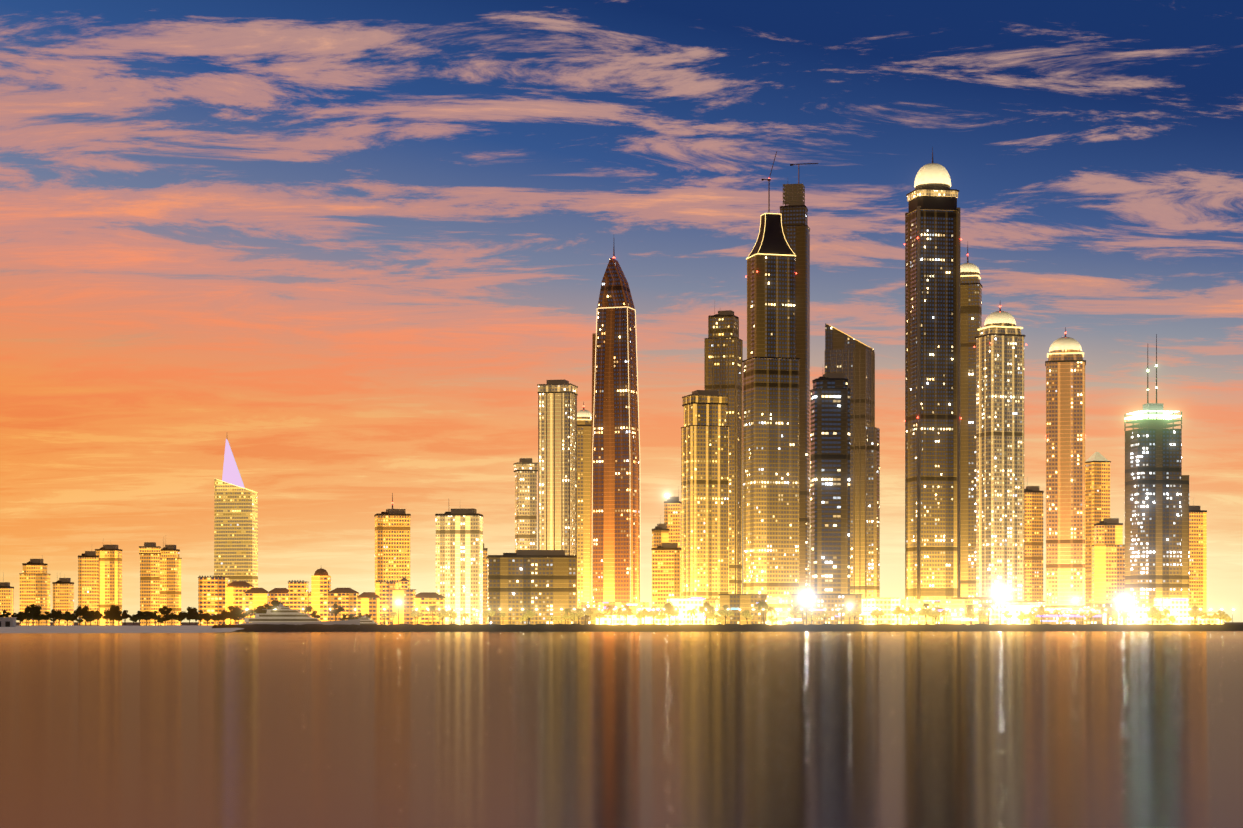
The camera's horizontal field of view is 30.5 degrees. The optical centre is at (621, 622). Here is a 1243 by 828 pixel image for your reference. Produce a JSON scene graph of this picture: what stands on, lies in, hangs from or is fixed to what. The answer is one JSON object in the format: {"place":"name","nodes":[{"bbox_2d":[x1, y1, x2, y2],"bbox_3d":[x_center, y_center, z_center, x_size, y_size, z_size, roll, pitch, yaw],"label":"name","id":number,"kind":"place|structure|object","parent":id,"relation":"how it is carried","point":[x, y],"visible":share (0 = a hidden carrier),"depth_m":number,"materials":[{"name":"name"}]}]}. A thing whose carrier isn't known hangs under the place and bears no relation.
{"place":"outdoors","nodes":[
{"label":"outdoors","id":0,"kind":"place"},
{"bbox_2d":[0,573,13,616],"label":"tower","id":1,"kind":"structure","parent":0,"point":[6,596],"depth_m":2672.22,"materials":[{"name":"grey concrete"}]},
{"bbox_2d":[19,559,50,625],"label":"building","id":2,"kind":"structure","parent":0,"point":[34,582],"depth_m":2475.64,"materials":[{"name":"grey concrete"}]},
{"bbox_2d":[52,578,73,625],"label":"building","id":3,"kind":"structure","parent":0,"point":[63,595],"depth_m":2676.49,"materials":[{"name":"grey concrete"}]},
{"bbox_2d":[78,551,98,625],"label":"tower","id":4,"kind":"structure","parent":0,"point":[88,578],"depth_m":2478.28,"materials":[{"name":"grey concrete"}]},
{"bbox_2d":[95,545,121,625],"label":"tower","id":5,"kind":"structure","parent":0,"point":[110,575],"depth_m":2526.85,"materials":[{"name":"grey concrete"}]},
{"bbox_2d":[0,625,243,632],"bbox_3d":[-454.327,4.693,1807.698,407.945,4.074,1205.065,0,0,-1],"label":"beach","id":6,"kind":"structure","parent":0,"point":[124,629],"depth_m":1349.60,"materials":[{"name":"beige sand"}]},
{"bbox_2d":[0,617,16,626],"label":"building","id":7,"kind":"structure","parent":6,"relation":"on","point":[7,621],"depth_m":1486.73,"materials":[{"name":"white"}]},
{"bbox_2d":[23,613,33,625],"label":"tree","id":8,"kind":"object","parent":6,"relation":"on","point":[30,617],"visible":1,"depth_m":1606.66,"materials":[{"name":"green plant"}]},
{"bbox_2d":[139,542,160,625],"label":"tower","id":9,"kind":"structure","parent":0,"point":[150,553],"depth_m":2479.89,"materials":[{"name":"grey concrete"}]},
{"bbox_2d":[160,545,181,625],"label":"tower","id":10,"kind":"structure","parent":0,"point":[170,578],"depth_m":2530.28,"materials":[{"name":"grey concrete"}]},
{"bbox_2d":[374,493,410,592],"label":"tower","id":11,"kind":"structure","parent":0,"point":[392,543],"depth_m":2232.24,"materials":[{"name":"grey concrete"}]},
{"bbox_2d":[435,508,482,624],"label":"tower","id":12,"kind":"structure","parent":0,"point":[459,559],"depth_m":2132.94,"materials":[{"name":"grey concrete"}]},
{"bbox_2d":[483,543,487,624],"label":"tower","id":13,"kind":"structure","parent":0,"point":[485,582],"depth_m":2340.66,"materials":[{"name":"grey concrete"}]},
{"bbox_2d":[514,458,537,552],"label":"tower","id":14,"kind":"structure","parent":0,"point":[525,470],"depth_m":2240.49,"materials":[{"name":"grey concrete"}]},
{"bbox_2d":[537,379,577,554],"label":"tower","id":15,"kind":"structure","parent":0,"point":[557,464],"depth_m":2137.37,"materials":[{"name":"grey concrete"}]},
{"bbox_2d":[577,403,591,607],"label":"tower","id":16,"kind":"structure","parent":0,"point":[584,419],"depth_m":2220.41,"materials":[{"name":"grey concrete"}]},
{"bbox_2d":[0,631,1242,827],"bbox_3d":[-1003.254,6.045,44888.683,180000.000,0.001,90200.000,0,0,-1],"label":"sea water","id":17,"kind":"structure","parent":0,"point":[803,729],"depth_m":128.45,"materials":[{"name":"brown liquid"}]},
{"bbox_2d":[234,599,359,624],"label":"yacht","id":18,"kind":"object","parent":17,"relation":"on","point":[281,614],"visible":0.54,"depth_m":1580.30,"materials":[{"name":"white"}]},
{"bbox_2d":[358,615,377,624],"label":"yacht","id":19,"kind":"object","parent":17,"relation":"on","point":[364,620],"visible":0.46,"depth_m":1604.44,"materials":[{"name":"white"}]},
{"bbox_2d":[0,0,1242,621],"label":"sky","id":20,"kind":"structure","parent":0,"point":[350,246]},
{"bbox_2d":[16,622,1242,625],"bbox_3d":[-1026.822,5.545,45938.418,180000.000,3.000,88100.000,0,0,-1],"label":"terrain","id":21,"kind":"structure","parent":0,"point":[127,623],"depth_m":7419.54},
{"bbox_2d":[25,604,41,625],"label":"tree","id":22,"kind":"object","parent":21,"relation":"on","point":[32,610],"visible":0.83,"depth_m":1902.84,"materials":[{"name":"brown plant"}]},
{"bbox_2d":[33,611,44,622],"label":"tree","id":23,"kind":"object","parent":21,"relation":"on","point":[38,616],"visible":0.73,"depth_m":1904.14,"materials":[{"name":"green plant"}]},
{"bbox_2d":[51,610,63,619],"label":"tree","id":24,"kind":"object","parent":21,"relation":"on","point":[58,615],"visible":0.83,"depth_m":1928.73,"materials":[{"name":"green plant"}]},
{"bbox_2d":[62,611,73,625],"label":"tree","id":25,"kind":"object","parent":21,"relation":"on","point":[67,614],"visible":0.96,"depth_m":1911.86,"materials":[{"name":"green plant"}]},
{"bbox_2d":[76,606,95,624],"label":"tree","id":26,"kind":"object","parent":21,"relation":"on","point":[84,610],"visible":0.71,"depth_m":1940.44,"materials":[{"name":"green plant"}]},
{"bbox_2d":[83,613,94,625],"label":"tree","id":27,"kind":"object","parent":21,"relation":"on","point":[90,617],"visible":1,"depth_m":1905.78,"materials":[{"name":"green plant"}]},
{"bbox_2d":[104,605,121,625],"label":"tree","id":28,"kind":"object","parent":21,"relation":"on","point":[114,609],"visible":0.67,"depth_m":1972.38,"materials":[{"name":"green plant"}]},
{"bbox_2d":[132,611,145,625],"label":"tree","id":29,"kind":"object","parent":21,"relation":"on","point":[142,614],"visible":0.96,"depth_m":1899.40,"materials":[{"name":"green plant"}]},
{"bbox_2d":[158,606,171,625],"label":"tree","id":30,"kind":"object","parent":21,"relation":"on","point":[165,611],"visible":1,"depth_m":1962.04,"materials":[{"name":"green plant"}]},
{"bbox_2d":[176,614,186,620],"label":"tree","id":31,"kind":"object","parent":21,"relation":"on","point":[181,617],"visible":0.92,"depth_m":1922.73,"materials":[{"name":"green plant"}]},
{"bbox_2d":[181,607,196,617],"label":"tree","id":32,"kind":"object","parent":21,"relation":"on","point":[190,610],"visible":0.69,"depth_m":1952.53,"materials":[{"name":"green plant"}]},
{"bbox_2d":[191,611,201,620],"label":"tree","id":33,"kind":"object","parent":21,"relation":"on","point":[195,615],"visible":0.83,"depth_m":1926.59,"materials":[{"name":"green plant"}]},
{"bbox_2d":[225,606,238,622],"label":"tree","id":34,"kind":"object","parent":21,"relation":"on","point":[231,608],"visible":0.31,"depth_m":1978.26,"materials":[{"name":"brown plant"}]},
{"bbox_2d":[214,439,257,587],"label":"skyscraper","id":35,"kind":"structure","parent":21,"relation":"on","point":[235,529],"depth_m":2278.74,"materials":[{"name":"grey concrete"}]},
{"bbox_2d":[232,608,246,623],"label":"tree","id":36,"kind":"object","parent":21,"relation":"on","point":[239,614],"visible":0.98,"depth_m":1911.81,"materials":[{"name":"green plant"}]},
{"bbox_2d":[252,606,265,614],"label":"tree","id":37,"kind":"object","parent":21,"relation":"on","point":[258,609],"visible":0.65,"depth_m":1906.29,"materials":[{"name":"green plant"}]},
{"bbox_2d":[266,600,286,610],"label":"tree","id":38,"kind":"object","parent":21,"relation":"on","point":[275,603],"visible":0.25,"depth_m":1905.12,"materials":[{"name":"green plant"}]},
{"bbox_2d":[198,568,445,624],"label":"resort hotel","id":39,"kind":"structure","parent":21,"relation":"on","point":[217,595],"depth_m":2044.03,"materials":[{"name":"grey concrete"}]},
{"bbox_2d":[329,604,344,620],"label":"tree","id":40,"kind":"object","parent":21,"relation":"on","point":[335,611],"visible":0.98,"depth_m":1915.50,"materials":[{"name":"green plant"}]},
{"bbox_2d":[410,609,422,623],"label":"tree","id":41,"kind":"object","parent":21,"relation":"on","point":[414,613],"visible":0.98,"depth_m":1919.20,"materials":[{"name":"brown plant"}]},
{"bbox_2d":[426,605,435,623],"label":"palm","id":42,"kind":"object","parent":21,"relation":"on","point":[431,608],"visible":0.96,"depth_m":1940.26,"materials":[{"name":"green plant"}]},
{"bbox_2d":[436,609,447,623],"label":"tree","id":43,"kind":"object","parent":21,"relation":"on","point":[442,613],"visible":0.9,"depth_m":1914.13,"materials":[{"name":"brown plant"}]},
{"bbox_2d":[445,608,456,623],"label":"tree","id":44,"kind":"object","parent":21,"relation":"on","point":[450,613],"visible":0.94,"depth_m":1909.75,"materials":[{"name":"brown plant"}]},
{"bbox_2d":[482,606,494,623],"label":"tree","id":45,"kind":"object","parent":21,"relation":"on","point":[489,613],"visible":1,"depth_m":1910.37,"materials":[{"name":"brown plant"}]},
{"bbox_2d":[523,610,533,623],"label":"tree","id":46,"kind":"object","parent":21,"relation":"on","point":[528,614],"visible":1,"depth_m":1919.82,"materials":[{"name":"brown plant"}]},
{"bbox_2d":[566,612,579,622],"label":"tree","id":47,"kind":"object","parent":21,"relation":"on","point":[572,616],"visible":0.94,"depth_m":1916.24,"materials":[{"name":"brown plant"}]},
{"bbox_2d":[575,608,586,623],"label":"tree","id":48,"kind":"object","parent":21,"relation":"on","point":[580,613],"visible":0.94,"depth_m":1915.29,"materials":[{"name":"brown plant"}]},
{"bbox_2d":[583,607,593,623],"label":"tree","id":49,"kind":"object","parent":21,"relation":"on","point":[588,611],"visible":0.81,"depth_m":1921.42,"materials":[{"name":"brown plant"}]},
{"bbox_2d":[593,612,604,623],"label":"tree","id":50,"kind":"object","parent":21,"relation":"on","point":[599,615],"visible":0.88,"depth_m":1955.97,"materials":[{"name":"brown plant"}]},
{"bbox_2d":[605,605,616,622],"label":"palm","id":51,"kind":"object","parent":21,"relation":"on","point":[610,608],"visible":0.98,"depth_m":1916.17,"materials":[{"name":"green plant"}]},
{"bbox_2d":[579,247,648,613],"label":"skyscraper","id":52,"kind":"structure","parent":21,"relation":"on","point":[615,548],"depth_m":2038.67,"materials":[{"name":"brown glass"}]},
{"bbox_2d":[613,608,625,617],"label":"tree","id":53,"kind":"object","parent":21,"relation":"on","point":[618,612],"visible":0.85,"depth_m":1919.57,"materials":[{"name":"brown plant"}]},
{"bbox_2d":[622,605,632,623],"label":"tree","id":54,"kind":"object","parent":21,"relation":"on","point":[627,611],"visible":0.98,"depth_m":1913.03,"materials":[{"name":"green plant"}]},
{"bbox_2d":[637,609,647,623],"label":"tree","id":55,"kind":"object","parent":21,"relation":"on","point":[643,612],"visible":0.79,"depth_m":1920.18,"materials":[{"name":"brown plant"}]},
{"bbox_2d":[645,606,658,618],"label":"tree","id":56,"kind":"object","parent":21,"relation":"on","point":[653,614],"visible":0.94,"depth_m":1911.78,"materials":[{"name":"green plant"}]},
{"bbox_2d":[656,611,666,622],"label":"tree","id":57,"kind":"object","parent":21,"relation":"on","point":[661,615],"visible":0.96,"depth_m":1911.46,"materials":[{"name":"brown plant"}]},
{"bbox_2d":[698,601,713,623],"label":"tree","id":58,"kind":"object","parent":21,"relation":"on","point":[708,607],"visible":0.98,"depth_m":1946.54,"materials":[{"name":"brown plant"}]},
{"bbox_2d":[707,611,717,624],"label":"tree","id":59,"kind":"object","parent":21,"relation":"on","point":[713,615],"visible":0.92,"depth_m":1916.93,"materials":[{"name":"brown plant"}]},
{"bbox_2d":[718,605,734,623],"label":"tree","id":60,"kind":"object","parent":21,"relation":"on","point":[724,612],"visible":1,"depth_m":1917.20,"materials":[{"name":"brown plant"}]},
{"bbox_2d":[740,610,753,623],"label":"tree","id":61,"kind":"object","parent":21,"relation":"on","point":[745,614],"visible":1,"depth_m":1956.93,"materials":[{"name":"brown plant"}]},
{"bbox_2d":[756,601,769,623],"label":"palm","id":62,"kind":"object","parent":21,"relation":"on","point":[764,604],"visible":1,"depth_m":1912.13,"materials":[{"name":"green plant"}]},
{"bbox_2d":[742,151,799,624],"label":"skyscraper","id":63,"kind":"structure","parent":21,"relation":"on","point":[771,465],"depth_m":1987.95,"materials":[{"name":"brown concrete"}]},
{"bbox_2d":[790,607,802,617],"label":"tree","id":64,"kind":"object","parent":21,"relation":"on","point":[794,612],"visible":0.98,"depth_m":1917.51,"materials":[{"name":"brown plant"}]},
{"bbox_2d":[796,602,807,623],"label":"palm","id":65,"kind":"object","parent":21,"relation":"on","point":[802,605],"visible":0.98,"depth_m":1917.88,"materials":[{"name":"green plant"}]},
{"bbox_2d":[816,611,828,623],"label":"tree","id":66,"kind":"object","parent":21,"relation":"on","point":[824,614],"visible":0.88,"depth_m":1916.57,"materials":[{"name":"brown plant"}]},
{"bbox_2d":[810,373,850,593],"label":"tower","id":67,"kind":"structure","parent":21,"relation":"on","point":[829,483],"depth_m":1981.04,"materials":[{"name":"grey glass"}]},
{"bbox_2d":[835,605,847,623],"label":"tree","id":68,"kind":"object","parent":21,"relation":"on","point":[843,610],"visible":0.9,"depth_m":1960.68,"materials":[{"name":"brown plant"}]},
{"bbox_2d":[825,323,879,597],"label":"slanted tower","id":69,"kind":"structure","parent":21,"relation":"on","point":[852,359],"depth_m":2167.36,"materials":[{"name":"brown concrete"}]},
{"bbox_2d":[847,605,861,623],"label":"tree","id":70,"kind":"object","parent":21,"relation":"on","point":[854,612],"visible":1,"depth_m":1916.96,"materials":[{"name":"brown plant"}]},
{"bbox_2d":[870,608,883,623],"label":"tree","id":71,"kind":"object","parent":21,"relation":"on","point":[877,612],"visible":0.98,"depth_m":1922.51,"materials":[{"name":"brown plant"}]},
{"bbox_2d":[565,594,1223,624],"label":"waterfront buildings","id":72,"kind":"structure","parent":21,"relation":"on","point":[816,603],"depth_m":1973.82,"materials":[{"name":"grey concrete"}]},
{"bbox_2d":[891,606,905,623],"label":"tree","id":73,"kind":"object","parent":21,"relation":"on","point":[897,610],"visible":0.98,"depth_m":1946.72,"materials":[{"name":"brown plant"}]},
{"bbox_2d":[904,607,915,623],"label":"tree","id":74,"kind":"object","parent":21,"relation":"on","point":[910,611],"visible":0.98,"depth_m":1920.09,"materials":[{"name":"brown plant"}]},
{"bbox_2d":[917,603,933,623],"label":"tree","id":75,"kind":"object","parent":21,"relation":"on","point":[923,611],"visible":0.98,"depth_m":1925.23,"materials":[{"name":"brown plant"}]},
{"bbox_2d":[928,607,940,623],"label":"tree","id":76,"kind":"object","parent":21,"relation":"on","point":[935,613],"visible":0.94,"depth_m":1929.90,"materials":[{"name":"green plant"}]},
{"bbox_2d":[901,147,978,624],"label":"skyscraper","id":77,"kind":"structure","parent":21,"relation":"on","point":[932,392],"depth_m":1989.90,"materials":[{"name":"brown glass"}]},
{"bbox_2d":[965,610,974,624],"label":"tree","id":78,"kind":"object","parent":21,"relation":"on","point":[968,614],"visible":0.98,"depth_m":1924.92,"materials":[{"name":"brown plant"}]},
{"bbox_2d":[1017,612,1027,621],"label":"tree","id":79,"kind":"object","parent":21,"relation":"on","point":[1021,616],"visible":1,"depth_m":1923.35,"materials":[{"name":"brown plant"}]},
{"bbox_2d":[1033,606,1049,623],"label":"tree","id":80,"kind":"object","parent":21,"relation":"on","point":[1041,610],"visible":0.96,"depth_m":1921.12,"materials":[{"name":"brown plant"}]},
{"bbox_2d":[1085,610,1096,623],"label":"tree","id":81,"kind":"object","parent":21,"relation":"on","point":[1090,616],"visible":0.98,"depth_m":1925.35,"materials":[{"name":"brown plant"}]},
{"bbox_2d":[1101,604,1116,624],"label":"tree","id":82,"kind":"object","parent":21,"relation":"on","point":[1109,610],"visible":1,"depth_m":1925.55,"materials":[{"name":"brown plant"}]},
{"bbox_2d":[1146,606,1159,624],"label":"tree","id":83,"kind":"object","parent":21,"relation":"on","point":[1152,612],"visible":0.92,"depth_m":1953.99,"materials":[{"name":"brown plant"}]},
{"bbox_2d":[1124,334,1188,605],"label":"skyscraper","id":84,"kind":"structure","parent":21,"relation":"on","point":[1156,523],"depth_m":2034.31,"materials":[{"name":"grey glass"}]},
{"bbox_2d":[1153,612,1164,620],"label":"tree","id":85,"kind":"object","parent":21,"relation":"on","point":[1157,616],"visible":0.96,"depth_m":1926.48,"materials":[{"name":"brown plant"}]},
{"bbox_2d":[1189,609,1201,624],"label":"tree","id":86,"kind":"object","parent":21,"relation":"on","point":[1196,611],"visible":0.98,"depth_m":1924.50,"materials":[{"name":"brown plant"}]},
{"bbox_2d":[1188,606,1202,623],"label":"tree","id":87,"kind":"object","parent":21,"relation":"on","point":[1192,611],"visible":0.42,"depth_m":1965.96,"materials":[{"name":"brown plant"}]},
{"bbox_2d":[1217,610,1228,620],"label":"tree","id":88,"kind":"object","parent":21,"relation":"on","point":[1222,615],"visible":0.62,"depth_m":1931.31,"materials":[{"name":"brown plant"}]},
{"bbox_2d":[652,522,668,547],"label":"tower","id":89,"kind":"structure","parent":0,"point":[663,531],"depth_m":2294.44,"materials":[{"name":"grey concrete"}]},
{"bbox_2d":[651,532,680,606],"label":"tower","id":90,"kind":"structure","parent":0,"point":[666,571],"depth_m":2139.72,"materials":[{"name":"grey concrete"}]},
{"bbox_2d":[664,489,680,547],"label":"tower","id":91,"kind":"structure","parent":0,"point":[672,513],"depth_m":2374.14,"materials":[{"name":"grey concrete"}]},
{"bbox_2d":[681,390,729,609],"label":"tower","id":92,"kind":"structure","parent":0,"point":[705,501],"depth_m":2039.00,"materials":[{"name":"grey concrete"}]},
{"bbox_2d":[704,310,742,593],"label":"tower","id":93,"kind":"structure","parent":0,"point":[723,358],"depth_m":2250.59,"materials":[{"name":"grey concrete"}]},
{"bbox_2d":[212,624,1242,631],"bbox_3d":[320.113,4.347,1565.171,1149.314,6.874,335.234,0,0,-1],"label":"shoreline","id":94,"kind":"structure","parent":0,"point":[664,627],"depth_m":1530.11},
{"bbox_2d":[487,546,576,624],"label":"block","id":95,"kind":"structure","parent":94,"relation":"on","point":[543,582],"depth_m":2041.14,"materials":[{"name":"grey concrete"}]},
{"bbox_2d":[659,602,678,624],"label":"tree","id":96,"kind":"object","parent":94,"relation":"on","point":[668,610],"visible":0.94,"depth_m":1923.68,"materials":[{"name":"brown plant"}]},
{"bbox_2d":[780,163,817,593],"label":"tower","id":97,"kind":"structure","parent":0,"point":[794,217],"depth_m":2209.01,"materials":[{"name":"brown concrete"}]},
{"bbox_2d":[960,245,982,596],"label":"tower","id":98,"kind":"structure","parent":0,"point":[971,286],"depth_m":2275.62,"materials":[{"name":"grey concrete"}]},
{"bbox_2d":[974,305,1045,606],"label":"tower","id":99,"kind":"structure","parent":0,"point":[1000,453],"depth_m":2054.86,"materials":[{"name":"grey concrete"}]},
{"bbox_2d":[1024,486,1043,600],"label":"tower","id":100,"kind":"structure","parent":0,"point":[1033,543],"depth_m":2350.51,"materials":[{"name":"grey concrete"}]},
{"bbox_2d":[1045,327,1090,608],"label":"tower","id":101,"kind":"structure","parent":0,"point":[1065,364],"depth_m":2074.26,"materials":[{"name":"brown concrete"}]},
{"bbox_2d":[1085,452,1110,604],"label":"tower","id":102,"kind":"structure","parent":0,"point":[1097,487],"depth_m":2304.55,"materials":[{"name":"grey concrete"}]},
{"bbox_2d":[1092,518,1124,605],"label":"tower","id":103,"kind":"structure","parent":0,"point":[1108,566],"depth_m":2198.67,"materials":[{"name":"grey concrete"}]},
{"bbox_2d":[1189,506,1206,611],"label":"tower","id":104,"kind":"structure","parent":0,"point":[1197,556],"depth_m":2300.97,"materials":[{"name":"grey concrete"}]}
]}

